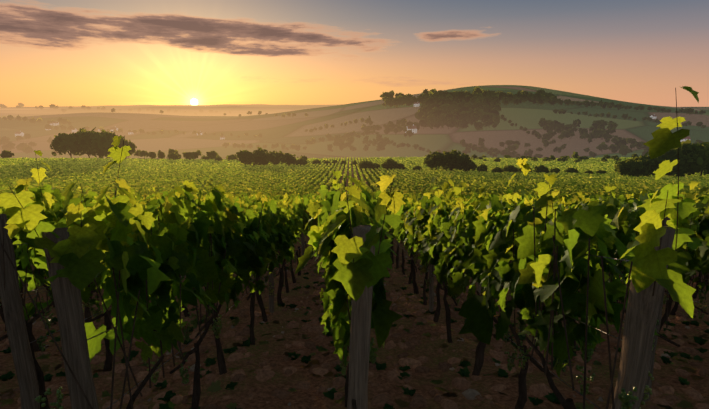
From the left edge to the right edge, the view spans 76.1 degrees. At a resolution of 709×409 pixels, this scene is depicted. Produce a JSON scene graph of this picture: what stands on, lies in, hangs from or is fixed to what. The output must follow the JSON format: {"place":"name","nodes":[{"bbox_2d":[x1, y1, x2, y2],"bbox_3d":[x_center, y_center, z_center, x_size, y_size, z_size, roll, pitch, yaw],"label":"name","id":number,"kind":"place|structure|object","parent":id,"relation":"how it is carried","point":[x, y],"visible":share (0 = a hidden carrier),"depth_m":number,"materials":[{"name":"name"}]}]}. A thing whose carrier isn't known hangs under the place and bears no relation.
{"place":"outdoors","nodes":[
{"label":"outdoors","id":0,"kind":"place"},
{"bbox_2d":[0,4,385,56],"bbox_3d":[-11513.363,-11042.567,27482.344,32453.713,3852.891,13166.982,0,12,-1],"label":"cloud","id":1,"kind":"structure","parent":0,"point":[35,26],"depth_m":31304.79,"materials":[{"name":"grey"}]},
{"bbox_2d":[0,0,708,107],"bbox_3d":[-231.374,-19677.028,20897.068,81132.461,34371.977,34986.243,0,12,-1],"label":"sky","id":2,"kind":"structure","parent":0,"point":[652,52],"depth_m":37078.19,"materials":[{"name":"orange"}]},
{"bbox_2d":[0,85,708,408],"bbox_3d":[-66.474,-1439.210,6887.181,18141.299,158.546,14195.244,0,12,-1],"label":"terrain","id":3,"kind":"structure","parent":0,"point":[286,130],"depth_m":9.02,"materials":[{"name":"brown soil"}]},
{"bbox_2d":[4,256,689,405],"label":"ground stones","id":4,"kind":"object","parent":3,"relation":"on","point":[469,394],"visible":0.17,"depth_m":4.52,"materials":[{"name":"grey stone"}]},
{"bbox_2d":[15,104,689,141],"bbox_3d":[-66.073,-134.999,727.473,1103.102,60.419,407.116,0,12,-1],"label":"house walls","id":5,"kind":"structure","parent":3,"relation":"on","point":[414,131],"depth_m":772.86,"materials":[{"name":"white paint"}]},
{"bbox_2d":[14,102,690,138],"bbox_3d":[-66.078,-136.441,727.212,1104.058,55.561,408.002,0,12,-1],"label":"houses","id":6,"kind":"structure","parent":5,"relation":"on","point":[412,127],"depth_m":766.95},
{"bbox_2d":[0,188,707,408],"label":"wooden posts","id":7,"kind":"object","parent":3,"relation":"on","point":[642,316],"depth_m":2.02,"materials":[{"name":"brown wood"}]},
{"bbox_2d":[0,251,707,408],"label":"vine grapes","id":8,"kind":"object","parent":3,"relation":"on","point":[623,397],"visible":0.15,"depth_m":2.98,"materials":[{"name":"food"}]},
{"bbox_2d":[0,86,708,376],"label":"vine leaves","id":9,"kind":"object","parent":3,"relation":"on","point":[476,248],"visible":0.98,"depth_m":2.62,"materials":[{"name":"green plant"}]},
{"bbox_2d":[0,156,708,198],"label":"vineyard rows","id":10,"kind":"object","parent":3,"relation":"on","point":[234,177],"visible":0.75,"depth_m":97.05,"materials":[{"name":"green plant"}]},
{"bbox_2d":[0,248,708,408],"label":"soil clods","id":11,"kind":"object","parent":3,"relation":"on","point":[265,373],"visible":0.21,"depth_m":4.58,"materials":[{"name":"brown soil"}]},
{"bbox_2d":[0,88,708,408],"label":"grapevines","id":12,"kind":"object","parent":3,"relation":"on","point":[567,403],"visible":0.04,"depth_m":3.30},
{"bbox_2d":[0,257,708,408],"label":"fallen leaves","id":13,"kind":"object","parent":3,"relation":"on","point":[214,387],"visible":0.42,"depth_m":4.67,"materials":[{"name":"green plant"}]},
{"bbox_2d":[0,86,708,176],"bbox_3d":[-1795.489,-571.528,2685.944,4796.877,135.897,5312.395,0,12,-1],"label":"trees","id":14,"kind":"object","parent":3,"relation":"on","point":[438,109],"visible":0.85,"depth_m":567.08,"materials":[{"name":"green plant"}]},
{"bbox_2d":[1,232,708,408],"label":"trellis wires","id":15,"kind":"object","parent":3,"relation":"on","point":[351,304],"visible":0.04,"depth_m":2.62,"materials":[{"name":"grey metal"}]},
{"bbox_2d":[30,189,708,243],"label":"vine leaves","id":16,"kind":"object","parent":3,"relation":"on","point":[299,203],"visible":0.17,"depth_m":11.33,"materials":[{"name":"green plant"}]},
{"bbox_2d":[384,31,485,51],"bbox_3d":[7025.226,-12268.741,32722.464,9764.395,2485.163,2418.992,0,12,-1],"label":"cloud","id":17,"kind":"structure","parent":0,"point":[436,36],"depth_m":33091.88,"materials":[{"name":"grey"}]}
]}

